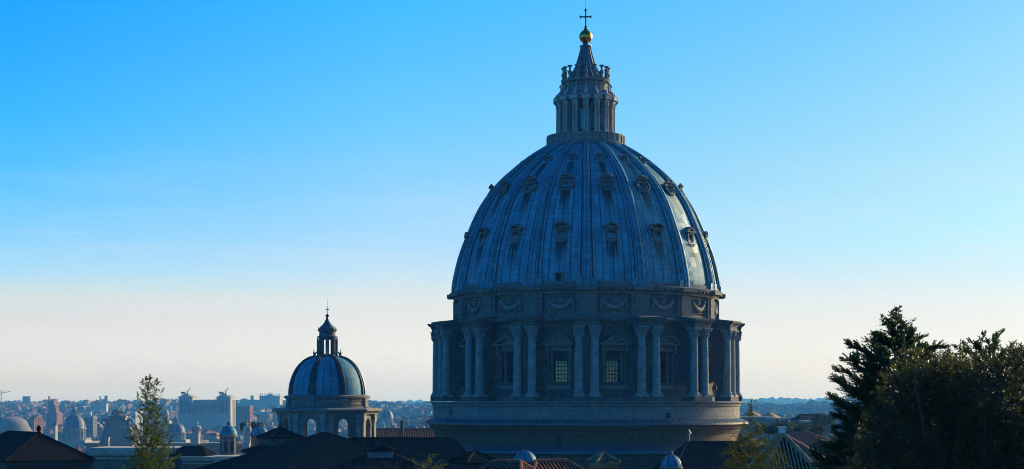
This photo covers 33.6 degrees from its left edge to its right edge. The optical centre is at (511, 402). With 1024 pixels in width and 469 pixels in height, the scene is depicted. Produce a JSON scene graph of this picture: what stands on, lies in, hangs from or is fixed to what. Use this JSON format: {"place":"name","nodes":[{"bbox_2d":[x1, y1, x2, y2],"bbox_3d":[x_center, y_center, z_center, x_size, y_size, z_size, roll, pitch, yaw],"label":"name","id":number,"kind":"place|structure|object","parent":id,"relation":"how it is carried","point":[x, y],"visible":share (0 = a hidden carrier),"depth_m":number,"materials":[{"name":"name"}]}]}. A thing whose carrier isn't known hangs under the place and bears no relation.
{"place":"outdoors","nodes":[
{"label":"outdoors","id":0,"kind":"place"},
{"bbox_2d":[377,401,393,427],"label":"church dome","id":1,"kind":"structure","parent":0,"point":[386,417],"depth_m":2293.13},
{"bbox_2d":[58,399,854,439],"bbox_3d":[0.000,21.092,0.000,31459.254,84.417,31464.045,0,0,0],"label":"terrain","id":2,"kind":"structure","parent":0,"point":[111,409],"depth_m":4112.62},
{"bbox_2d":[0,417,32,433],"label":"saucer dome","id":3,"kind":"structure","parent":2,"relation":"on","point":[14,423],"depth_m":1933.06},
{"bbox_2d":[22,396,31,402],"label":"hilltop block","id":4,"kind":"structure","parent":2,"relation":"on","point":[27,399],"depth_m":4294.00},
{"bbox_2d":[21,410,33,415],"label":"town house","id":5,"kind":"structure","parent":2,"relation":"on","point":[27,413],"depth_m":3490.13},
{"bbox_2d":[28,416,42,433],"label":"salmon house","id":6,"kind":"structure","parent":2,"relation":"on","point":[34,422],"depth_m":2094.68,"materials":[{"name":"orange tile"}]},
{"bbox_2d":[39,410,47,418],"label":"town house","id":7,"kind":"structure","parent":2,"relation":"on","point":[43,413],"depth_m":3473.05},
{"bbox_2d":[0,425,95,468],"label":"hipped house","id":8,"kind":"structure","parent":2,"relation":"on","point":[38,449],"depth_m":200.08,"materials":[{"name":"tile"}]},
{"bbox_2d":[43,428,59,434],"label":"town house","id":9,"kind":"structure","parent":2,"relation":"on","point":[46,431],"depth_m":2502.07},
{"bbox_2d":[46,396,62,426],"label":"brick tower","id":10,"kind":"structure","parent":2,"relation":"on","point":[53,414],"depth_m":2893.77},
{"bbox_2d":[53,422,57,440],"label":"cream church front","id":11,"kind":"structure","parent":2,"relation":"on","point":[55,430],"depth_m":1747.75,"materials":[{"name":"stone"}]},
{"bbox_2d":[58,431,62,439],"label":"town house","id":12,"kind":"structure","parent":2,"relation":"on","point":[60,435],"depth_m":2498.11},
{"bbox_2d":[59,409,69,412],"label":"town house","id":13,"kind":"structure","parent":2,"relation":"on","point":[64,410],"depth_m":3738.10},
{"bbox_2d":[58,400,91,448],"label":"church dome","id":14,"kind":"structure","parent":2,"relation":"on","point":[74,431],"depth_m":1790.78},
{"bbox_2d":[83,411,91,414],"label":"town house","id":15,"kind":"structure","parent":2,"relation":"on","point":[87,413],"depth_m":3450.71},
{"bbox_2d":[82,417,96,436],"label":"colonnaded palace","id":16,"kind":"structure","parent":2,"relation":"on","point":[91,425],"depth_m":2241.02,"materials":[{"name":"grey stone"}]},
{"bbox_2d":[90,404,107,412],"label":"white palace","id":17,"kind":"structure","parent":2,"relation":"on","point":[97,407],"depth_m":3691.00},
{"bbox_2d":[100,413,112,418],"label":"town house","id":18,"kind":"structure","parent":2,"relation":"on","point":[105,415],"depth_m":3322.86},
{"bbox_2d":[104,437,109,445],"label":"chimney stub","id":19,"kind":"object","parent":2,"relation":"on","point":[106,441],"visible":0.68,"depth_m":455.00,"materials":[{"name":"stone"}]},
{"bbox_2d":[103,402,113,406],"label":"town house","id":20,"kind":"structure","parent":2,"relation":"on","point":[110,404],"depth_m":4197.30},
{"bbox_2d":[99,408,134,445],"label":"clock pediment","id":21,"kind":"structure","parent":2,"relation":"on","point":[116,424],"depth_m":460.00,"materials":[{"name":"stone"}]},
{"bbox_2d":[124,402,131,407],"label":"town house","id":22,"kind":"structure","parent":2,"relation":"on","point":[128,404],"depth_m":4145.74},
{"bbox_2d":[85,446,181,468],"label":"transept block","id":23,"kind":"structure","parent":2,"relation":"on","point":[110,457],"depth_m":400.00,"materials":[{"name":"stone"}]},
{"bbox_2d":[130,410,142,434],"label":"cluster of white flats","id":24,"kind":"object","parent":2,"relation":"on","point":[136,420],"visible":0.43,"depth_m":2394.96,"materials":[{"name":"paint"}]},
{"bbox_2d":[132,421,140,445],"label":"saint statue","id":25,"kind":"object","parent":2,"relation":"on","point":[135,432],"visible":0.47,"depth_m":462.51,"materials":[{"name":"stone"}]},
{"bbox_2d":[122,374,180,468],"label":"slender conifer","id":26,"kind":"object","parent":2,"relation":"on","point":[155,440],"visible":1,"depth_m":71.84,"materials":[{"name":"green plant"}]},
{"bbox_2d":[157,405,171,431],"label":"church dome","id":27,"kind":"structure","parent":2,"relation":"on","point":[165,411],"depth_m":2493.99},
{"bbox_2d":[83,442,246,454],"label":"facade attic","id":28,"kind":"object","parent":2,"relation":"on","point":[214,447],"visible":0.19,"depth_m":464.80,"materials":[{"name":"stone"}]},
{"bbox_2d":[160,399,169,405],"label":"town house","id":29,"kind":"structure","parent":2,"relation":"on","point":[164,400],"depth_m":4210.61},
{"bbox_2d":[169,411,173,417],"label":"town house","id":30,"kind":"structure","parent":2,"relation":"on","point":[171,414],"depth_m":3393.05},
{"bbox_2d":[172,404,178,411],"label":"town house","id":31,"kind":"structure","parent":2,"relation":"on","point":[175,408],"depth_m":3985.09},
{"bbox_2d":[163,415,189,441],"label":"church dome","id":32,"kind":"structure","parent":2,"relation":"on","point":[178,429],"depth_m":1643.22,"materials":[{"name":"grey stone"}]},
{"bbox_2d":[186,433,203,441],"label":"town house","id":33,"kind":"structure","parent":2,"relation":"on","point":[189,436],"depth_m":2245.40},
{"bbox_2d":[191,421,200,445],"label":"saint statue","id":34,"kind":"object","parent":2,"relation":"on","point":[196,431],"visible":0.98,"depth_m":462.46,"materials":[{"name":"stone"}]},
{"bbox_2d":[178,388,235,430],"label":"marble monument","id":35,"kind":"object","parent":2,"relation":"on","point":[210,414],"visible":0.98,"depth_m":2645.29,"materials":[{"name":"stone"}]},
{"bbox_2d":[201,429,213,434],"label":"town house","id":36,"kind":"structure","parent":2,"relation":"on","point":[205,432],"depth_m":2305.48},
{"bbox_2d":[180,455,239,468],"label":"side chapel block","id":37,"kind":"structure","parent":2,"relation":"on","point":[191,462],"depth_m":380.00,"materials":[{"name":"stone"}]},
{"bbox_2d":[169,446,215,468],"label":"stepped dark roof","id":38,"kind":"structure","parent":37,"relation":"on","point":[193,451],"depth_m":382.58,"materials":[{"name":"paint"}]},
{"bbox_2d":[219,422,237,454],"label":"lantern cupola","id":39,"kind":"object","parent":37,"relation":"on","point":[228,435],"visible":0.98,"depth_m":393.51,"materials":[{"name":"stone"}]},
{"bbox_2d":[224,442,227,451],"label":"window","id":40,"kind":"structure","parent":39,"relation":"in","point":[225,443],"depth_m":393.25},
{"bbox_2d":[230,442,232,451],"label":"window","id":41,"kind":"structure","parent":39,"relation":"in","point":[231,443],"depth_m":393.49,"materials":[{"name":"black glass"}]},
{"bbox_2d":[203,433,219,439],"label":"town house","id":42,"kind":"structure","parent":2,"relation":"on","point":[208,436],"depth_m":2138.84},
{"bbox_2d":[212,425,223,431],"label":"town house","id":43,"kind":"structure","parent":2,"relation":"on","point":[215,428],"depth_m":2585.91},
{"bbox_2d":[212,459,225,462],"bbox_3d":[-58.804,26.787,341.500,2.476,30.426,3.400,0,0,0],"label":"roof hut","id":44,"kind":"object","parent":2,"relation":"on","point":[216,460],"visible":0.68,"depth_m":340.00,"materials":[{"name":"white paint"}]},
{"bbox_2d":[215,456,235,458],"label":"ruled wall block","id":45,"kind":"structure","parent":2,"relation":"on","point":[222,457],"depth_m":372.00,"materials":[{"name":"stone"}]},
{"bbox_2d":[234,426,242,434],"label":"town house","id":46,"kind":"structure","parent":2,"relation":"on","point":[238,430],"depth_m":2562.72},
{"bbox_2d":[237,432,242,440],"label":"town house","id":47,"kind":"structure","parent":2,"relation":"on","point":[239,437],"depth_m":2445.34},
{"bbox_2d":[236,406,252,427],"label":"long brown palace","id":48,"kind":"structure","parent":2,"relation":"on","point":[244,414],"depth_m":2990.28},
{"bbox_2d":[242,422,250,447],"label":"saint statue","id":49,"kind":"object","parent":2,"relation":"on","point":[246,430],"visible":0.99,"depth_m":462.42,"materials":[{"name":"stone"}]},
{"bbox_2d":[240,421,266,431],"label":"stone pine","id":50,"kind":"object","parent":2,"relation":"on","point":[252,425],"visible":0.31,"depth_m":636.93,"materials":[{"name":"green plant"}]},
{"bbox_2d":[249,423,267,446],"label":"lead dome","id":51,"kind":"structure","parent":2,"relation":"on","point":[256,431],"depth_m":418.28,"materials":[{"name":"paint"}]},
{"bbox_2d":[240,393,282,407],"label":"statue topped church","id":52,"kind":"structure","parent":2,"relation":"on","point":[267,401],"depth_m":3993.70,"materials":[{"name":"white stone"}]},
{"bbox_2d":[260,416,271,421],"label":"town house","id":53,"kind":"structure","parent":2,"relation":"on","point":[262,418],"depth_m":3315.01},
{"bbox_2d":[260,412,272,418],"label":"town house","id":54,"kind":"structure","parent":2,"relation":"on","point":[266,414],"depth_m":3485.15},
{"bbox_2d":[263,421,275,430],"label":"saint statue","id":55,"kind":"object","parent":2,"relation":"on","point":[270,426],"visible":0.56,"depth_m":462.59,"materials":[{"name":"stone"}]},
{"bbox_2d":[241,424,303,453],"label":"stepped pavilion","id":56,"kind":"structure","parent":2,"relation":"on","point":[279,434],"depth_m":298.50,"materials":[{"name":"tile"}]},
{"bbox_2d":[308,423,315,430],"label":"town house","id":57,"kind":"structure","parent":2,"relation":"on","point":[312,426],"depth_m":2742.28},
{"bbox_2d":[194,432,451,468],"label":"pyramid roofed house","id":58,"kind":"structure","parent":2,"relation":"on","point":[324,450],"depth_m":256.71,"materials":[{"name":"tile"}]},
{"bbox_2d":[272,307,382,437],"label":"minor cupola","id":59,"kind":"object","parent":2,"relation":"on","point":[327,392],"visible":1,"depth_m":343.42,"materials":[{"name":"stone"}]},
{"bbox_2d":[338,425,347,428],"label":"town house","id":60,"kind":"structure","parent":2,"relation":"on","point":[340,426],"depth_m":2711.86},
{"bbox_2d":[340,430,347,436],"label":"town house","id":61,"kind":"structure","parent":2,"relation":"on","point":[343,433],"depth_m":2270.43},
{"bbox_2d":[334,444,424,468],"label":"hipped house","id":62,"kind":"structure","parent":2,"relation":"on","point":[379,456],"depth_m":225.93,"materials":[{"name":"paint"}]},
{"bbox_2d":[374,403,384,407],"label":"town house","id":63,"kind":"structure","parent":2,"relation":"on","point":[379,405],"depth_m":4047.61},
{"bbox_2d":[346,428,433,437],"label":"tiled nave roof","id":64,"kind":"structure","parent":2,"relation":"on","point":[408,432],"depth_m":427.41,"materials":[{"name":"red tile"}]},
{"bbox_2d":[400,421,403,435],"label":"roof chimney","id":65,"kind":"object","parent":64,"relation":"on","point":[401,428],"visible":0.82,"depth_m":425.00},
{"bbox_2d":[402,416,406,427],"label":"twin pale tower","id":66,"kind":"structure","parent":2,"relation":"on","point":[404,418],"depth_m":1498.56,"materials":[{"name":"grey stone"}]},
{"bbox_2d":[350,437,466,468],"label":"long roofed house","id":67,"kind":"structure","parent":2,"relation":"on","point":[445,449],"depth_m":270.13,"materials":[{"name":"tile"}]},
{"bbox_2d":[408,416,412,425],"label":"twin pale tower","id":68,"kind":"structure","parent":2,"relation":"on","point":[410,420],"depth_m":1498.53,"materials":[{"name":"grey stone"}]},
{"bbox_2d":[413,408,425,413],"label":"town house","id":69,"kind":"structure","parent":2,"relation":"on","point":[418,411],"depth_m":3318.51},
{"bbox_2d":[417,417,430,424],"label":"town house","id":70,"kind":"structure","parent":2,"relation":"on","point":[422,420],"depth_m":2048.62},
{"bbox_2d":[3,400,852,446],"bbox_3d":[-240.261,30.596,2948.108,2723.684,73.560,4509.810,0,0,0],"label":"distant woodland","id":71,"kind":"object","parent":2,"relation":"on","point":[787,410],"visible":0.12,"depth_m":3574.09,"materials":[{"name":"green plant"}]},
{"bbox_2d":[0,397,857,404],"bbox_3d":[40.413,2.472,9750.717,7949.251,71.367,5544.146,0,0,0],"label":"horizon woodland","id":72,"kind":"object","parent":2,"relation":"on","point":[759,400],"visible":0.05,"depth_m":8802.46,"materials":[{"name":"green plant"}]},
{"bbox_2d":[412,454,446,468],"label":"sapling tip","id":73,"kind":"object","parent":2,"relation":"on","point":[428,461],"visible":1,"depth_m":59.97,"materials":[{"name":"green plant"}]},
{"bbox_2d":[448,450,495,468],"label":"dark tile pavilion","id":74,"kind":"structure","parent":2,"relation":"on","point":[473,459],"depth_m":183.90,"materials":[{"name":"tile"}]},
{"bbox_2d":[479,459,535,468],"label":"striped tile house","id":75,"kind":"structure","parent":2,"relation":"on","point":[506,464],"depth_m":149.58,"materials":[{"name":"tile"}]},
{"bbox_2d":[514,450,535,462],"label":"lead dome","id":76,"kind":"structure","parent":2,"relation":"on","point":[526,456],"depth_m":199.06,"materials":[{"name":"paint"}]},
{"bbox_2d":[528,458,583,468],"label":"brown tile house","id":77,"kind":"structure","parent":2,"relation":"on","point":[559,463],"depth_m":157.49,"materials":[{"name":"tile"}]},
{"bbox_2d":[425,8,747,468],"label":"basilica dome","id":78,"kind":"structure","parent":2,"relation":"on","point":[586,294],"depth_m":299.61,"materials":[{"name":"stone"}]},
{"bbox_2d":[460,338,465,354],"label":"drum window","id":79,"kind":"structure","parent":78,"relation":"in","point":[462,344],"depth_m":308.29,"materials":[{"name":"stone"}]},
{"bbox_2d":[464,232,470,250],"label":"dormer window","id":80,"kind":"structure","parent":78,"relation":"in","point":[467,234],"depth_m":315.95,"materials":[{"name":"stone"}]},
{"bbox_2d":[477,227,489,247],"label":"dormer window","id":81,"kind":"structure","parent":78,"relation":"in","point":[483,232],"depth_m":307.88,"materials":[{"name":"stone"}]},
{"bbox_2d":[492,336,513,388],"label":"drum window","id":82,"kind":"structure","parent":78,"relation":"in","point":[505,344],"depth_m":301.11,"materials":[{"name":"stone"}]},
{"bbox_2d":[508,224,524,243],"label":"dormer window","id":83,"kind":"structure","parent":78,"relation":"in","point":[514,231],"depth_m":301.48,"materials":[{"name":"stone"}]},
{"bbox_2d":[542,335,574,388],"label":"drum window","id":84,"kind":"structure","parent":78,"relation":"in","point":[560,346],"depth_m":296.66,"materials":[{"name":"stone"}]},
{"bbox_2d":[554,272,563,281],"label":"access door","id":85,"kind":"structure","parent":78,"relation":"in","point":[559,276],"depth_m":296.01,"materials":[{"name":"stone"}]},
{"bbox_2d":[555,434,563,444],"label":"wall door","id":86,"kind":"structure","parent":78,"relation":"in","point":[559,439],"depth_m":291.99,"materials":[{"name":"stone"}]},
{"bbox_2d":[553,221,570,241],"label":"dormer window","id":87,"kind":"structure","parent":78,"relation":"in","point":[558,229],"depth_m":297.82,"materials":[{"name":"stone"}]},
{"bbox_2d":[603,221,620,241],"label":"dormer window","id":88,"kind":"structure","parent":78,"relation":"in","point":[608,229],"depth_m":297.53,"materials":[{"name":"stone"}]},
{"bbox_2d":[599,335,630,388],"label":"drum window","id":89,"kind":"structure","parent":78,"relation":"in","point":[612,348],"depth_m":296.44,"materials":[{"name":"stone"}]},
{"bbox_2d":[648,223,664,243],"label":"dormer window","id":90,"kind":"structure","parent":78,"relation":"in","point":[654,230],"depth_m":300.60,"materials":[{"name":"stone"}]},
{"bbox_2d":[660,336,680,388],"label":"drum window","id":91,"kind":"structure","parent":78,"relation":"in","point":[667,343],"depth_m":300.01,"materials":[{"name":"stone"}]},
{"bbox_2d":[683,227,695,246],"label":"dormer window","id":92,"kind":"structure","parent":78,"relation":"in","point":[690,231],"depth_m":306.53,"materials":[{"name":"stone"}]},
{"bbox_2d":[701,231,708,248],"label":"dormer window","id":93,"kind":"structure","parent":78,"relation":"in","point":[705,233],"depth_m":313.87,"materials":[{"name":"stone"}]},
{"bbox_2d":[708,340,712,354],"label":"drum window","id":94,"kind":"structure","parent":78,"relation":"in","point":[710,344],"depth_m":306.53,"materials":[{"name":"stone"}]},
{"bbox_2d":[586,451,620,468],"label":"tiled turret","id":95,"kind":"object","parent":2,"relation":"on","point":[602,460],"visible":1,"depth_m":164.19,"materials":[{"name":"tile"}]},
{"bbox_2d":[659,451,682,468],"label":"lead dome","id":96,"kind":"structure","parent":2,"relation":"on","point":[670,460],"depth_m":179.21,"materials":[{"name":"paint"}]},
{"bbox_2d":[653,429,759,468],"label":"broad roofed house","id":97,"kind":"structure","parent":2,"relation":"on","point":[689,454],"depth_m":231.74,"materials":[{"name":"tile"}]},
{"bbox_2d":[741,411,761,415],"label":"tent roofed pavilion","id":98,"kind":"structure","parent":2,"relation":"on","point":[755,413],"depth_m":897.50,"materials":[{"name":"orange tile"}]},
{"bbox_2d":[721,398,791,468],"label":"young cedar","id":99,"kind":"object","parent":2,"relation":"on","point":[759,458],"visible":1,"depth_m":69.83,"materials":[{"name":"green plant"}]},
{"bbox_2d":[739,416,773,439],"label":"building","id":100,"kind":"structure","parent":2,"relation":"on","point":[761,419],"depth_m":812.97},
{"bbox_2d":[754,422,776,440],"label":"garden tree","id":101,"kind":"object","parent":2,"relation":"on","point":[771,429],"visible":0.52,"depth_m":428.56,"materials":[{"name":"green plant"}]},
{"bbox_2d":[762,412,789,421],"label":"tent roofed pavilion","id":102,"kind":"structure","parent":2,"relation":"on","point":[770,414],"depth_m":897.15,"materials":[{"name":"orange tile"}]},
{"bbox_2d":[765,418,790,440],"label":"flat roofed shed","id":103,"kind":"structure","parent":2,"relation":"on","point":[771,420],"depth_m":754.03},
{"bbox_2d":[745,427,817,468],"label":"chimney pyramid house","id":104,"kind":"structure","parent":2,"relation":"on","point":[799,458],"depth_m":116.94,"materials":[{"name":"tile"}]},
{"bbox_2d":[757,435,840,467],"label":"long red roof house","id":105,"kind":"structure","parent":2,"relation":"on","point":[804,448],"depth_m":212.57,"materials":[{"name":"tile"}]},
{"bbox_2d":[791,423,825,435],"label":"garden tree","id":106,"kind":"object","parent":2,"relation":"on","point":[818,429],"visible":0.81,"depth_m":398.43,"materials":[{"name":"green plant"}]},
{"bbox_2d":[791,414,828,439],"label":"grey gabled villa","id":107,"kind":"object","parent":2,"relation":"on","point":[797,418],"visible":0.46,"depth_m":696.95,"materials":[{"name":"tile"}]},
{"bbox_2d":[799,420,823,436],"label":"white flat hall","id":108,"kind":"structure","parent":2,"relation":"on","point":[806,421],"depth_m":636.86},
{"bbox_2d":[787,429,844,462],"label":"gabled clerestory house","id":109,"kind":"structure","parent":2,"relation":"on","point":[806,437],"depth_m":334.44,"materials":[{"name":"red tile"}]},
{"bbox_2d":[810,413,837,436],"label":"garden tree","id":110,"kind":"object","parent":2,"relation":"on","point":[825,419],"visible":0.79,"depth_m":519.18,"materials":[{"name":"green plant"}]},
{"bbox_2d":[831,406,857,431],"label":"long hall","id":111,"kind":"structure","parent":2,"relation":"on","point":[836,421],"depth_m":894.25,"materials":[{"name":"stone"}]},
{"bbox_2d":[809,305,969,468],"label":"cypress tree","id":112,"kind":"object","parent":2,"relation":"on","point":[883,346],"visible":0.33,"depth_m":65.50,"materials":[{"name":"green plant"}]},
{"bbox_2d":[842,338,1023,468],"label":"glossy leaved tree","id":113,"kind":"object","parent":2,"relation":"on","point":[979,429],"visible":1,"depth_m":57.47,"materials":[{"name":"green plant"}]},
{"bbox_2d":[925,339,995,444],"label":"cypress tree","id":114,"kind":"object","parent":2,"relation":"on","point":[964,343],"visible":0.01,"depth_m":69.96,"materials":[{"name":"green plant"}]},
{"bbox_2d":[963,328,1023,460],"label":"cypress tree","id":115,"kind":"object","parent":2,"relation":"on","point":[991,348],"visible":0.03,"depth_m":68.78,"materials":[{"name":"green plant"}]},
{"bbox_2d":[0,0,1023,401],"label":"sky","id":116,"kind":"structure","parent":0,"point":[188,188],"materials":[{"name":"blue"}]},
{"bbox_2d":[774,420,809,433],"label":"building","id":117,"kind":"structure","parent":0,"point":[787,425],"depth_m":418.31,"materials":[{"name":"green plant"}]}
]}

